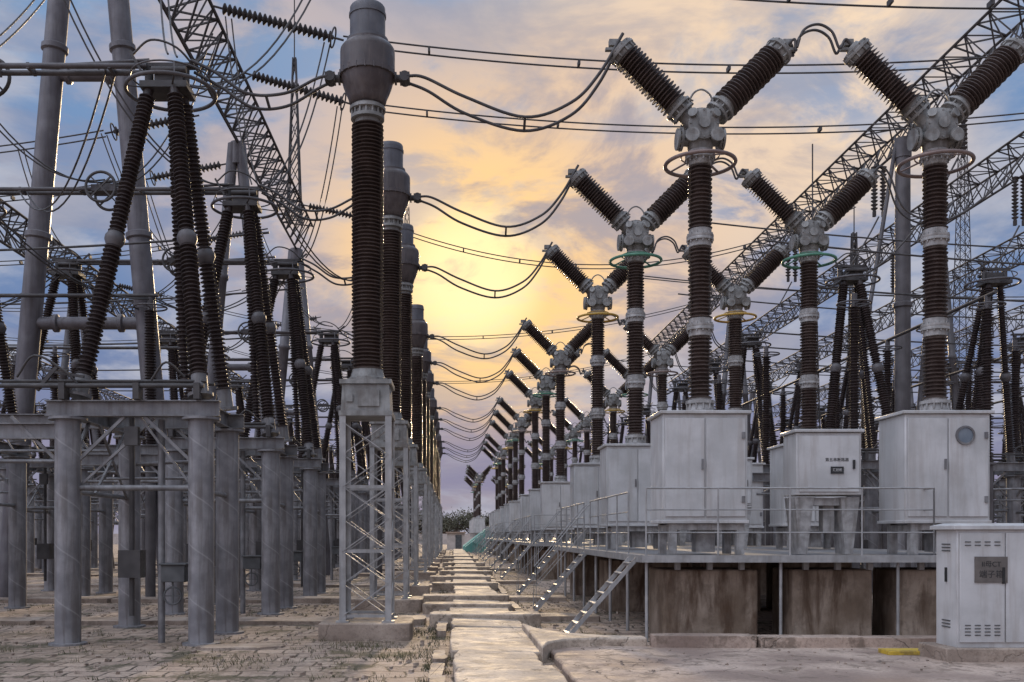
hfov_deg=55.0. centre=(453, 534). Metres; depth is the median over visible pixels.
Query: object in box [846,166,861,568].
lightning mast
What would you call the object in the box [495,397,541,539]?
circuit breaker
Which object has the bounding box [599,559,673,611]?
concrete pier
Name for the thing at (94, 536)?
steel support
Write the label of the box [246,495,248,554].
steel support
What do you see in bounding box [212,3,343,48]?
insulator string
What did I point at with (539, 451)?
circuit breaker
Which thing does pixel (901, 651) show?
timber plank
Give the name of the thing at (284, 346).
gantry column
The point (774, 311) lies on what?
dropper cable
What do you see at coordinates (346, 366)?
disconnector
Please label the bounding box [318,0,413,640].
current transformer
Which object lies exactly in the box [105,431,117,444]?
disconnector
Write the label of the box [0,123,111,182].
dropper cable
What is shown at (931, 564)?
post insulator
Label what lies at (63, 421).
steel support
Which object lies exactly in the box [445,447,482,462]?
jumper cable
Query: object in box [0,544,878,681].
ground
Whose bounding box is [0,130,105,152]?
overhead conductor
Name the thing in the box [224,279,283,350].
dropper cable
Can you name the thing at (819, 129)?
overhead conductor
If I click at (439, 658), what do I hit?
trench kerb
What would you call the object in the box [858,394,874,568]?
post insulator
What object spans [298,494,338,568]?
steel support
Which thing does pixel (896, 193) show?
dropper cable
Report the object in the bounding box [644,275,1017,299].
busbar wire
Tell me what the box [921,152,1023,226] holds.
dropper cable
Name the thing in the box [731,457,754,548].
control cabinet
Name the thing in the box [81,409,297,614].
steel support
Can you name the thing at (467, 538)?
perimeter wall
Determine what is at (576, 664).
road
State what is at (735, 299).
circuit breaker
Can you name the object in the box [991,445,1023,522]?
steel support
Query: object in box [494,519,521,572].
access stair
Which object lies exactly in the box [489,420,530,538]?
circuit breaker
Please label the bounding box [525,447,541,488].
circuit breaker
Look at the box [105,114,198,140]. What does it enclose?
insulator string
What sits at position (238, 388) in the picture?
disconnector
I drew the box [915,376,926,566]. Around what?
post insulator
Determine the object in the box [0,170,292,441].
disconnector
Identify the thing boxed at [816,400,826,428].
disconnector
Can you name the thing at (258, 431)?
post insulator
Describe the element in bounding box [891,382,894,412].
post insulator
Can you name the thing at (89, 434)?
disconnector
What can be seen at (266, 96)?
loop cable
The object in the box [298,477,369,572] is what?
steel support
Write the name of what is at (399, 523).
steel support
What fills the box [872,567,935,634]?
concrete pier
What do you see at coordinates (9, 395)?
disconnector
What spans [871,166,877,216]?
insulator string
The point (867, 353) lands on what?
busbar wire
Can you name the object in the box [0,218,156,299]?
dropper cable
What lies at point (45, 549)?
steel support
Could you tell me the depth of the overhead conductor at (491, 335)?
47.91 m
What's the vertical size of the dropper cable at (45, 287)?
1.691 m
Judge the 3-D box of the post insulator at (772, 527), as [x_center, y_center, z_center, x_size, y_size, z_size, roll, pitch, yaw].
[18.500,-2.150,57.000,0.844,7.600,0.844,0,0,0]
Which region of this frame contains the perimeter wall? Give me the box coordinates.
[113,534,555,543]
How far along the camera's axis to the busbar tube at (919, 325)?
28.94 m
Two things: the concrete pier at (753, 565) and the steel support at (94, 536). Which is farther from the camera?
the steel support at (94, 536)
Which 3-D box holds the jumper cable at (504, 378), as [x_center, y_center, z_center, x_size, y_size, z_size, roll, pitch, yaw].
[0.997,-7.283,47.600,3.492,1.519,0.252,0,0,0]
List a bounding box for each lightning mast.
[286,0,302,227]
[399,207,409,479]
[812,144,820,428]
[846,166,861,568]
[950,127,974,409]
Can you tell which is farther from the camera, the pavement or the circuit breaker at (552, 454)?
the circuit breaker at (552, 454)
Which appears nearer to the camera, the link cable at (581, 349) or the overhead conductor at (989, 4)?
the overhead conductor at (989, 4)
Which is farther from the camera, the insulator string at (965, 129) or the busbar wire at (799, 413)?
the busbar wire at (799, 413)
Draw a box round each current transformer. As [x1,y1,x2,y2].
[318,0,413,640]
[355,141,423,611]
[377,223,429,595]
[396,304,435,579]
[410,338,437,573]
[410,365,439,567]
[419,388,441,562]
[420,410,442,558]
[427,421,443,555]
[433,432,444,555]
[433,443,445,553]
[433,449,445,550]
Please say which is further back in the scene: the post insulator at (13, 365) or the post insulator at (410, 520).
the post insulator at (410, 520)
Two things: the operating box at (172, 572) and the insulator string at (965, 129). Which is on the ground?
the operating box at (172, 572)
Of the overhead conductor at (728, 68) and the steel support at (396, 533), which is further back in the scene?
the steel support at (396, 533)
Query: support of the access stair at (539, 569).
on the ground
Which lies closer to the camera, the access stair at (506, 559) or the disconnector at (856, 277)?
the disconnector at (856, 277)
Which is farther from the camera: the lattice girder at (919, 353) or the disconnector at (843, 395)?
the lattice girder at (919, 353)
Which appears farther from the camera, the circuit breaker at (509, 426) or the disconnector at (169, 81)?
the circuit breaker at (509, 426)
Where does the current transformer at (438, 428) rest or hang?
on the ground
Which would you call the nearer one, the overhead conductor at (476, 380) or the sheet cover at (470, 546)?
the overhead conductor at (476, 380)
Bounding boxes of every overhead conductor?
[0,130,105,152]
[0,181,145,202]
[0,244,196,265]
[0,289,240,311]
[7,330,240,343]
[167,295,721,339]
[232,342,688,383]
[343,35,987,73]
[386,105,1023,134]
[413,202,857,268]
[741,0,1023,9]
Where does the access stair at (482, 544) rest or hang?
on the ground
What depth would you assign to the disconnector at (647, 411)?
57.31 m
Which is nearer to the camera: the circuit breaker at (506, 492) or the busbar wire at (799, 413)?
the busbar wire at (799, 413)
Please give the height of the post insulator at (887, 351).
7.600 m
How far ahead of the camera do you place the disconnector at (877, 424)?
62.94 m
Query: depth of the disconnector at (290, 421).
62.32 m
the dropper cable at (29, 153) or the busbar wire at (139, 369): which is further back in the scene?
the busbar wire at (139, 369)
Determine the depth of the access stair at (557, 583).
20.90 m
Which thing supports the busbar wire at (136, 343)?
attached to the disconnector at (331, 340)
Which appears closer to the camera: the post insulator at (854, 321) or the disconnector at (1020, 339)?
the post insulator at (854, 321)
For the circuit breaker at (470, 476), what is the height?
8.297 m
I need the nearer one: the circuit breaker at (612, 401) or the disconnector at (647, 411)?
the circuit breaker at (612, 401)
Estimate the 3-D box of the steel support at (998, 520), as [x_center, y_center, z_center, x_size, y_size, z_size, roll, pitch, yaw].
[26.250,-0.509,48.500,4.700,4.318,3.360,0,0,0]
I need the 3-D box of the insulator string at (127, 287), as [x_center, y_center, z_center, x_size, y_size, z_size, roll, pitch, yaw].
[-15.300,-11.891,48.000,2.611,0.837,0.480,0,0,0]
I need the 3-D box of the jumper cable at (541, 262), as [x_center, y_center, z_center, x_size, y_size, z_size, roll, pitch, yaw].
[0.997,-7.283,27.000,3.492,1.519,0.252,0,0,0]
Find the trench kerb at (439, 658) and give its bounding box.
[428,550,522,681]
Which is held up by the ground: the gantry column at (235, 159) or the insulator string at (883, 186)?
the gantry column at (235, 159)
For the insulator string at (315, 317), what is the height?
0.759 m
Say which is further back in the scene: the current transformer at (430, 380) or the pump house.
the pump house
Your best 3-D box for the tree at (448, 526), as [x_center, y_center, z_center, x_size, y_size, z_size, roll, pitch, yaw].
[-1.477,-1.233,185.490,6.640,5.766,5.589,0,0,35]
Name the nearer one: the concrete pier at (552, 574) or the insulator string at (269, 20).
the insulator string at (269, 20)
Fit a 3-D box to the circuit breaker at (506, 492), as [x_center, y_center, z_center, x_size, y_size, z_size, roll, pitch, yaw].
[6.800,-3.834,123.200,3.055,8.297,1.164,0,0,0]
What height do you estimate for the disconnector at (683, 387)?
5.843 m
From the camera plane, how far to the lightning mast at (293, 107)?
39.70 m
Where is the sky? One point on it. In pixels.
(487, 172)
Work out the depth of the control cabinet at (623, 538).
36.09 m
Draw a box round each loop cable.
[190,59,327,110]
[259,184,351,220]
[300,257,352,285]
[340,329,353,339]
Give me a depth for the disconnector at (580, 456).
83.53 m
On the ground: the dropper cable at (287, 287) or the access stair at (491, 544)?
the access stair at (491, 544)
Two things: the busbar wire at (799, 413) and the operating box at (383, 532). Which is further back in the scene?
the operating box at (383, 532)
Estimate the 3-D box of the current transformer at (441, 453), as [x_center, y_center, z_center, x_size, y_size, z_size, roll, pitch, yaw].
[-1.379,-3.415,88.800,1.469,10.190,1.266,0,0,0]
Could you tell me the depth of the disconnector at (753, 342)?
36.65 m
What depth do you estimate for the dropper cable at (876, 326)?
46.04 m
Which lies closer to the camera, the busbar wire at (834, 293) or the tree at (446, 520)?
the busbar wire at (834, 293)
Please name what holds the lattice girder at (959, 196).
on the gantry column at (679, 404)
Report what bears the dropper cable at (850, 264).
hanging from the insulator string at (874, 197)
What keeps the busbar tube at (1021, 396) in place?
on the post insulator
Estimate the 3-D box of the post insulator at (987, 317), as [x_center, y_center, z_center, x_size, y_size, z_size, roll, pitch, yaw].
[13.300,-2.150,24.400,0.844,7.600,0.844,0,0,0]
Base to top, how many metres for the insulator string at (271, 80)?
1.052 m
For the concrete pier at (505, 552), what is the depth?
62.19 m
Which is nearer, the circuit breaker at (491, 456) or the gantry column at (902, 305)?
the gantry column at (902, 305)
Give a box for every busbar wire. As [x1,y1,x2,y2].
[0,231,268,250]
[4,287,302,304]
[6,332,324,345]
[10,360,329,370]
[41,382,332,390]
[619,360,1023,377]
[643,418,1003,426]
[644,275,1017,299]
[644,278,1023,297]
[646,404,1020,415]
[678,293,1023,319]
[682,380,1023,392]
[711,222,1023,248]
[714,358,1023,372]
[754,331,1011,345]
[760,346,1023,359]
[765,240,1023,264]
[819,287,1023,301]
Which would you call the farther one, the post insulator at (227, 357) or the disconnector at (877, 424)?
the disconnector at (877, 424)
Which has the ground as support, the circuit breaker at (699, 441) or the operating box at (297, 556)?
the operating box at (297, 556)
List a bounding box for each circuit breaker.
[464,476,485,536]
[464,478,484,536]
[465,468,490,536]
[465,471,488,536]
[467,465,491,536]
[480,446,498,537]
[483,440,507,537]
[485,434,507,538]
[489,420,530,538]
[492,409,531,538]
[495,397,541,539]
[495,472,507,503]
[504,370,565,540]
[510,348,580,541]
[519,319,591,542]
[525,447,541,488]
[527,441,555,476]
[538,434,566,537]
[542,245,651,545]
[550,420,581,480]
[551,410,589,462]
[565,168,688,548]
[565,397,607,538]
[582,370,627,540]
[603,348,665,532]
[605,37,793,554]
[621,320,689,542]
[679,244,790,545]
[739,168,879,548]
[839,37,1023,554]
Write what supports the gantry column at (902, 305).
on the ground
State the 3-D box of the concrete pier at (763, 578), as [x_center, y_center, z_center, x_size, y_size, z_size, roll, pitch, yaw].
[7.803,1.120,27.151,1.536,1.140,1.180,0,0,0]
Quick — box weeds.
[0,575,649,681]
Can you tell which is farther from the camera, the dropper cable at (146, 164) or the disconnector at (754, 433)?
the disconnector at (754, 433)
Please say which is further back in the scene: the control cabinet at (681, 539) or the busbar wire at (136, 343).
the busbar wire at (136, 343)
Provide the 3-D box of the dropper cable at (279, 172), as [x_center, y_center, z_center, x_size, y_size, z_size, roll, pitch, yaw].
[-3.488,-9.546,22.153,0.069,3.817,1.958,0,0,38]
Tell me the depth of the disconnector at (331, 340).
36.07 m
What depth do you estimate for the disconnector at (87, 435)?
47.53 m
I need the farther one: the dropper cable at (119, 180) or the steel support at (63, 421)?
the dropper cable at (119, 180)
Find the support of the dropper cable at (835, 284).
attached to the circuit breaker at (735, 299)
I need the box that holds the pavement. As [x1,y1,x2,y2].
[0,557,599,649]
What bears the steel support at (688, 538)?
on the ground
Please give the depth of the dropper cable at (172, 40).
17.68 m
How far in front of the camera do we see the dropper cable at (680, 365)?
41.91 m
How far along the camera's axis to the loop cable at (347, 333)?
36.28 m
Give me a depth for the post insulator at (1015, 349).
29.92 m
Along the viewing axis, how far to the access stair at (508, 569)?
35.90 m
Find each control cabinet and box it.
[622,531,625,542]
[650,530,686,545]
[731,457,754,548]
[780,429,864,553]
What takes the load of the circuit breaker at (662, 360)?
on the access platform at (541, 543)
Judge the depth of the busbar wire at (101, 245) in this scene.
24.48 m
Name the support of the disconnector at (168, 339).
on the steel support at (185, 519)
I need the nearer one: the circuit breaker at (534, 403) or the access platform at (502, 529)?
the circuit breaker at (534, 403)
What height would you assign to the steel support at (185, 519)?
4.318 m
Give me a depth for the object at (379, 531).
38.19 m
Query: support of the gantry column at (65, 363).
on the ground
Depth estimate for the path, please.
16.14 m
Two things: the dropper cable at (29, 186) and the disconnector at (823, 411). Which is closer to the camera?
the dropper cable at (29, 186)
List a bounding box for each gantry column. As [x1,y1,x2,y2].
[0,0,167,596]
[38,299,114,568]
[187,140,263,589]
[273,247,329,574]
[644,368,658,442]
[677,393,680,409]
[722,318,752,456]
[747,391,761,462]
[831,136,912,566]
[891,361,923,550]
[916,250,958,409]
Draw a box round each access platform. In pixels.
[485,525,569,554]
[493,522,592,561]
[512,515,691,579]
[553,487,935,641]
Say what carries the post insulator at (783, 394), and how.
on the ground
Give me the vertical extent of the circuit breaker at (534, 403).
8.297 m
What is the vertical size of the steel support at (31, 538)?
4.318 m
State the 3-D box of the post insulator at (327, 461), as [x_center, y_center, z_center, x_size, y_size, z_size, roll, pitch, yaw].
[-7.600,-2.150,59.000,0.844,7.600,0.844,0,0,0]
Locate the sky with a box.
[0,0,1023,533]
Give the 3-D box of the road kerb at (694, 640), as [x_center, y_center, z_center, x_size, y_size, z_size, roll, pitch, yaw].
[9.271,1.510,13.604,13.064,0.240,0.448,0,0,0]
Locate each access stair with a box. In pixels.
[474,529,486,553]
[475,529,488,554]
[478,528,494,557]
[480,524,498,559]
[483,523,503,561]
[489,521,513,567]
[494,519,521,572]
[500,517,532,578]
[516,510,561,594]
[533,504,590,610]
[563,556,635,632]
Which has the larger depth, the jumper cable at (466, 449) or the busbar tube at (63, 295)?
the jumper cable at (466, 449)
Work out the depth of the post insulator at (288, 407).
43.95 m
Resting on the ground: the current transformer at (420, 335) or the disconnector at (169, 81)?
the current transformer at (420, 335)
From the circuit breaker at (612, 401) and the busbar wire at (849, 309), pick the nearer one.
the busbar wire at (849, 309)
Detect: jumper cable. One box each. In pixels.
[407,32,623,131]
[419,164,578,236]
[426,242,552,298]
[434,318,526,358]
[436,346,516,382]
[439,369,509,399]
[441,396,499,422]
[442,408,495,432]
[443,420,491,440]
[444,433,487,451]
[445,441,484,457]
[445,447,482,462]
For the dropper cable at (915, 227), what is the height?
3.738 m
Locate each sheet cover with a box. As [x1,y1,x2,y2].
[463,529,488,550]
[465,534,482,551]
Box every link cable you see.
[566,365,584,374]
[578,343,590,353]
[606,315,625,325]
[651,236,685,252]
[712,157,747,179]
[787,23,851,56]
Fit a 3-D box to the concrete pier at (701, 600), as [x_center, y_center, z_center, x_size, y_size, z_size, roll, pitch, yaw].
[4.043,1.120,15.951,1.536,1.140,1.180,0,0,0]
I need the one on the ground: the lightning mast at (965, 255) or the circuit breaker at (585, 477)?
the lightning mast at (965, 255)
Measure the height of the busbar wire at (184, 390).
0.966 m
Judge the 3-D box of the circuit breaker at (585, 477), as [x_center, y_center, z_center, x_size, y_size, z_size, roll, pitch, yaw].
[3.980,-3.834,27.000,3.055,8.297,1.164,0,0,0]
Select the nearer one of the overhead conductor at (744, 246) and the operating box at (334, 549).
the operating box at (334, 549)
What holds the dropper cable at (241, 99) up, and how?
hanging from the insulator string at (269, 20)
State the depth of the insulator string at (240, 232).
36.95 m
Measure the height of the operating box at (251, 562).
3.400 m
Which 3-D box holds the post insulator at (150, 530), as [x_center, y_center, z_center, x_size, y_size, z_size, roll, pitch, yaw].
[-7.600,-2.150,24.600,0.844,7.600,0.844,0,0,0]
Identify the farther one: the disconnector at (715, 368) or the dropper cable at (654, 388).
the dropper cable at (654, 388)
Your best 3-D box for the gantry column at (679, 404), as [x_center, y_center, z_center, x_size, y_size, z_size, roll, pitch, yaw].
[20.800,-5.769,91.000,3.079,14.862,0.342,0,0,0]
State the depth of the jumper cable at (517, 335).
36.30 m
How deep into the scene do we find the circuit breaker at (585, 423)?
56.85 m
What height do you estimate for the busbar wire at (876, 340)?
1.064 m
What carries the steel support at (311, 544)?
on the ground
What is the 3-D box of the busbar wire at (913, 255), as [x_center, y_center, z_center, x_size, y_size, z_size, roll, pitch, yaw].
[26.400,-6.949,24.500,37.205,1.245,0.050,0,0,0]
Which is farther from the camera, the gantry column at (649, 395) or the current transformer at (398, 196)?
the gantry column at (649, 395)
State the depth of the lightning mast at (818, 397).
35.85 m
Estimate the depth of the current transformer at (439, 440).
77.36 m
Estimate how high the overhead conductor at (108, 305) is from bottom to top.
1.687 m
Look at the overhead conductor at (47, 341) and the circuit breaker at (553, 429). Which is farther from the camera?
the circuit breaker at (553, 429)
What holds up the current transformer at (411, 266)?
on the ground
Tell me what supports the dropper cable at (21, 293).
hanging from the disconnector at (71, 267)
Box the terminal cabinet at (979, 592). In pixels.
[918,523,1023,661]
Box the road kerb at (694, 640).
[650,633,935,647]
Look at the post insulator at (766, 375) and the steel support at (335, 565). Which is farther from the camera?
the steel support at (335, 565)
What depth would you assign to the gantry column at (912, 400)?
59.88 m
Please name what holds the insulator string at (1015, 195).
hanging from the lattice girder at (959, 196)
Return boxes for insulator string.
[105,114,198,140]
[114,283,167,297]
[145,161,225,185]
[210,228,267,241]
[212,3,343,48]
[245,71,349,110]
[276,315,320,329]
[302,203,351,218]
[785,241,790,281]
[793,250,797,281]
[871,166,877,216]
[880,166,886,216]
[890,255,894,292]
[959,119,967,157]
[1011,176,1018,225]
[1020,177,1023,225]
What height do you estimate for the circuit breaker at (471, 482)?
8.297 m
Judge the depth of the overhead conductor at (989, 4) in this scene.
19.98 m
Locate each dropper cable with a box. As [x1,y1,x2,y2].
[0,0,44,46]
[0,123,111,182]
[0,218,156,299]
[0,257,74,308]
[0,266,62,305]
[17,149,74,254]
[19,69,114,212]
[63,0,239,186]
[101,133,174,255]
[105,33,219,186]
[146,181,209,338]
[153,270,278,311]
[156,157,258,295]
[160,0,177,57]
[190,0,310,89]
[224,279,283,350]
[225,16,257,185]
[260,228,332,326]
[265,42,329,185]
[270,188,352,281]
[300,106,342,257]
[337,307,352,328]
[649,374,679,393]
[675,354,689,374]
[712,333,747,351]
[722,281,791,362]
[775,216,878,322]
[786,244,849,288]
[820,297,894,372]
[864,157,958,273]
[873,165,954,224]
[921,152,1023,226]
[948,225,1019,317]
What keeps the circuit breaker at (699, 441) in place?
on the access platform at (646, 554)
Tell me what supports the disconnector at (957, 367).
on the steel support
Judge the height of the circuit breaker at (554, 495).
8.297 m
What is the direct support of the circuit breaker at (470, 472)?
on the ground
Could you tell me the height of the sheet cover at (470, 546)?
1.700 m
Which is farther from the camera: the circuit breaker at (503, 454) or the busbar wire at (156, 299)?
the circuit breaker at (503, 454)
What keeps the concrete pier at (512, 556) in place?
on the ground
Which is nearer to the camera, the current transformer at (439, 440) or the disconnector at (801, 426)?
the disconnector at (801, 426)
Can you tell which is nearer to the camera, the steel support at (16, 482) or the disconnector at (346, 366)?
the steel support at (16, 482)
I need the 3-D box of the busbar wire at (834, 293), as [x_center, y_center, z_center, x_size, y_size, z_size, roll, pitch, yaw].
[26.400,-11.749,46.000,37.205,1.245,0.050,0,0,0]
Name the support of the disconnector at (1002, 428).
on the steel support
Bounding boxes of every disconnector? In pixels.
[0,38,237,410]
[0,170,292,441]
[0,199,25,442]
[0,350,43,486]
[0,399,50,457]
[37,248,105,453]
[37,411,96,479]
[41,372,92,485]
[77,246,324,460]
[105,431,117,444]
[140,321,184,443]
[175,321,357,478]
[226,350,368,484]
[227,372,251,478]
[240,374,370,482]
[286,399,384,497]
[286,416,298,478]
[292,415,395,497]
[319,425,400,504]
[328,442,335,478]
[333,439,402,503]
[577,442,591,462]
[603,423,620,442]
[617,412,628,442]
[642,400,655,442]
[667,374,689,409]
[709,352,728,409]
[740,325,777,462]
[747,378,778,462]
[774,422,843,428]
[775,412,793,443]
[786,356,819,431]
[793,412,881,454]
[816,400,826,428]
[825,253,891,459]
[825,400,916,411]
[839,330,867,428]
[911,375,1023,479]
[945,352,964,409]
[954,262,1021,461]
[956,353,1023,369]
[991,424,1003,433]
[1004,325,1023,478]
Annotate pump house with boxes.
[446,532,465,548]
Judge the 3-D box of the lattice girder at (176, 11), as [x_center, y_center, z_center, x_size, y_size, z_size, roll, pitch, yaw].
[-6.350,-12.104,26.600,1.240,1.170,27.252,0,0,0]
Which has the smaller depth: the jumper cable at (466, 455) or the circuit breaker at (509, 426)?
the circuit breaker at (509, 426)
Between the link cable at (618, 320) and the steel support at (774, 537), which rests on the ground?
the steel support at (774, 537)
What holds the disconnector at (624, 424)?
on the steel support
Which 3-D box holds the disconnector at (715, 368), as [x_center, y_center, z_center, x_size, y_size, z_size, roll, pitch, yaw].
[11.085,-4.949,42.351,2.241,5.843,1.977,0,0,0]
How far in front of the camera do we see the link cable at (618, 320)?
36.45 m
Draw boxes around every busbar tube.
[0,294,158,297]
[7,346,208,348]
[228,381,250,382]
[741,290,997,405]
[753,350,1023,438]
[876,395,1023,431]
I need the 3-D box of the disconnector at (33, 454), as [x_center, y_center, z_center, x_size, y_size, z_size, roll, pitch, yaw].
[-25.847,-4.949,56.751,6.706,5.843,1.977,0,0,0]
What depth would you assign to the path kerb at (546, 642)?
13.62 m
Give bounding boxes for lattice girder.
[0,198,249,400]
[7,349,132,399]
[158,0,312,248]
[644,0,1023,357]
[668,131,1023,392]
[725,231,1023,404]
[772,304,1023,417]
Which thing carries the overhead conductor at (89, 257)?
hanging from the insulator string at (240, 232)
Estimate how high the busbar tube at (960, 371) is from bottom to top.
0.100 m
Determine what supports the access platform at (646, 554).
on the ground
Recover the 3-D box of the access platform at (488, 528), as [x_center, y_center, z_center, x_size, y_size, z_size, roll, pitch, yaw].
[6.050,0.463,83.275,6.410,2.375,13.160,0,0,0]
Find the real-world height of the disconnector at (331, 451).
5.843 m
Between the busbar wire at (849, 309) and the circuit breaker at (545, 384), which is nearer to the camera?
the busbar wire at (849, 309)
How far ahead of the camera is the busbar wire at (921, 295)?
29.98 m
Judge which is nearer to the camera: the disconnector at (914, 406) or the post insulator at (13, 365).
the post insulator at (13, 365)
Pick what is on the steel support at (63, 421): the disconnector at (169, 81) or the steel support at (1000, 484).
the disconnector at (169, 81)
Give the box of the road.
[550,646,1023,681]
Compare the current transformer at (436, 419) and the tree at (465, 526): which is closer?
the current transformer at (436, 419)
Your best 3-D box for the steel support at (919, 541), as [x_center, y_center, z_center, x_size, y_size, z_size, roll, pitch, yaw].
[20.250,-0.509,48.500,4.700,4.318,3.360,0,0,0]
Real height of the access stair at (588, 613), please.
1.303 m
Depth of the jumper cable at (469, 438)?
68.14 m
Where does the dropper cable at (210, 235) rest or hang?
hanging from the lattice girder at (176, 11)
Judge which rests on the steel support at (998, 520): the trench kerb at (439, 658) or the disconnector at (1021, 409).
the disconnector at (1021, 409)
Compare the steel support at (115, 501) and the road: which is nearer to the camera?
the road
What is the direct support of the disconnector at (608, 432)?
on the steel support
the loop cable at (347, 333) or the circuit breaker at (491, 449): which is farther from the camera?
the circuit breaker at (491, 449)
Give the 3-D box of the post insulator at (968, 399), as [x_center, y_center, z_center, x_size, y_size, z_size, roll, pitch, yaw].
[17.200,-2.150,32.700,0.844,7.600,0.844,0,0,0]
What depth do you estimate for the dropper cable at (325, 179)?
26.49 m
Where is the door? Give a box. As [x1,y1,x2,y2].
[455,535,461,548]
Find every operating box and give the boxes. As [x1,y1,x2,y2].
[158,419,187,642]
[240,451,260,613]
[293,551,302,574]
[330,486,338,579]
[382,507,383,560]
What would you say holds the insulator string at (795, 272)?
hanging from the lattice girder at (1002, 36)
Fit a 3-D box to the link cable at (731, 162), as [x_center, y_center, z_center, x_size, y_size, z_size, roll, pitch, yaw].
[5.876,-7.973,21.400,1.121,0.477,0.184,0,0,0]
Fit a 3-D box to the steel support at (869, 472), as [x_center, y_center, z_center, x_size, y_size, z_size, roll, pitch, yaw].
[9.950,-0.509,27.900,4.700,4.318,3.360,0,0,0]
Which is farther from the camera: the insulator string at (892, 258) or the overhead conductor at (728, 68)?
the insulator string at (892, 258)
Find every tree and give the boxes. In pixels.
[439,511,456,532]
[439,514,464,533]
[443,509,471,531]
[453,509,487,533]
[458,507,488,527]
[481,512,491,526]
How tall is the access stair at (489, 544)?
2.312 m
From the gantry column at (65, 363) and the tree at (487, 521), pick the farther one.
the tree at (487, 521)
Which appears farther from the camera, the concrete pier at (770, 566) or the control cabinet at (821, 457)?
the concrete pier at (770, 566)
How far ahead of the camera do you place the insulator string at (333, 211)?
36.33 m
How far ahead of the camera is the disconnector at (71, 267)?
26.69 m
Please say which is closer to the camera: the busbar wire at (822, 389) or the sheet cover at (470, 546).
the busbar wire at (822, 389)
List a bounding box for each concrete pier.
[504,543,512,560]
[509,544,526,562]
[520,546,547,568]
[529,547,551,572]
[540,549,579,578]
[570,554,613,594]
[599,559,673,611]
[649,567,756,634]
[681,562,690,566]
[691,562,760,610]
[761,562,765,594]
[766,562,851,608]
[772,567,871,635]
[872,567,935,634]
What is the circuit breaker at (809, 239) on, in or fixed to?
on the access platform at (646, 554)
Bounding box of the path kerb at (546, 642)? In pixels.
[522,624,646,662]
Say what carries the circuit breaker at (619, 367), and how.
on the access platform at (541, 543)
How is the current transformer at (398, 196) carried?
on the ground
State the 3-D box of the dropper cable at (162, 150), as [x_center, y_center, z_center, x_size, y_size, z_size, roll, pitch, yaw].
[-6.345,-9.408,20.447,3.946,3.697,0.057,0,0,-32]
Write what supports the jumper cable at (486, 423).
attached to the current transformer at (436, 419)
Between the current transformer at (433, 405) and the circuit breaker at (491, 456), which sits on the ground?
the current transformer at (433, 405)
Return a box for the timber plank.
[878,648,919,654]
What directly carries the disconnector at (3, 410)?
on the steel support at (31, 538)
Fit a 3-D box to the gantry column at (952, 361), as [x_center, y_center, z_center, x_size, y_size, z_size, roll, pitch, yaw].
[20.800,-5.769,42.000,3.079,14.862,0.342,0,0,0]
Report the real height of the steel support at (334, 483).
4.318 m
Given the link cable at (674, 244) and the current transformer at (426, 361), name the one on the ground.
the current transformer at (426, 361)
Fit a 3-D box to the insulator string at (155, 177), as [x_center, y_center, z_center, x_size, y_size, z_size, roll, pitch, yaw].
[-8.300,-11.241,30.500,2.609,0.759,0.480,0,0,0]
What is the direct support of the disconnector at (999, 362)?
on the steel support
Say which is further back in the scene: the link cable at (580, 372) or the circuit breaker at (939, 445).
the link cable at (580, 372)
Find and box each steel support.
[0,354,244,646]
[0,440,115,595]
[0,441,31,608]
[27,479,43,572]
[35,481,98,567]
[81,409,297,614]
[91,470,187,576]
[98,499,156,562]
[98,509,98,559]
[184,433,328,596]
[187,491,187,562]
[246,463,360,580]
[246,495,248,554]
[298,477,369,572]
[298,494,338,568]
[298,504,299,539]
[382,492,384,563]
[382,496,398,560]
[397,502,402,557]
[402,509,402,555]
[686,530,734,545]
[731,527,771,545]
[752,442,904,568]
[773,497,860,545]
[846,475,914,566]
[860,496,921,566]
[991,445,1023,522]
[994,461,1023,522]
[994,479,1022,522]
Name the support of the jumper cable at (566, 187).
attached to the current transformer at (398, 196)
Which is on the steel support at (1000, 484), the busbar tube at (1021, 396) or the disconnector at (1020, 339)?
the disconnector at (1020, 339)
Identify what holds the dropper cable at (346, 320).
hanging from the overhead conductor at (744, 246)
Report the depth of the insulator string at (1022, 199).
35.96 m
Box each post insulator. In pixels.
[9,355,15,379]
[43,346,68,453]
[133,297,167,596]
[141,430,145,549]
[206,355,229,458]
[256,429,260,457]
[284,402,292,442]
[320,439,333,478]
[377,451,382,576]
[410,485,410,558]
[674,395,687,409]
[710,374,728,545]
[752,346,779,545]
[769,436,778,545]
[772,387,793,443]
[824,368,848,547]
[836,293,871,567]
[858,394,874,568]
[874,400,891,566]
[877,340,902,566]
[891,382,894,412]
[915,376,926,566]
[916,328,935,566]
[945,381,954,395]
[955,361,976,409]
[968,295,1006,522]
[999,340,1023,477]
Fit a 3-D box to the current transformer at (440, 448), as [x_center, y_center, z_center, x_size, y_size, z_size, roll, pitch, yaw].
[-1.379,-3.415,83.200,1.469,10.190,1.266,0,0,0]
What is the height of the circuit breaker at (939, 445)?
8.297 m
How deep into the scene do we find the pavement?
18.59 m
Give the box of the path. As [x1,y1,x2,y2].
[422,549,566,681]
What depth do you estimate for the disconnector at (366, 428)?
47.04 m

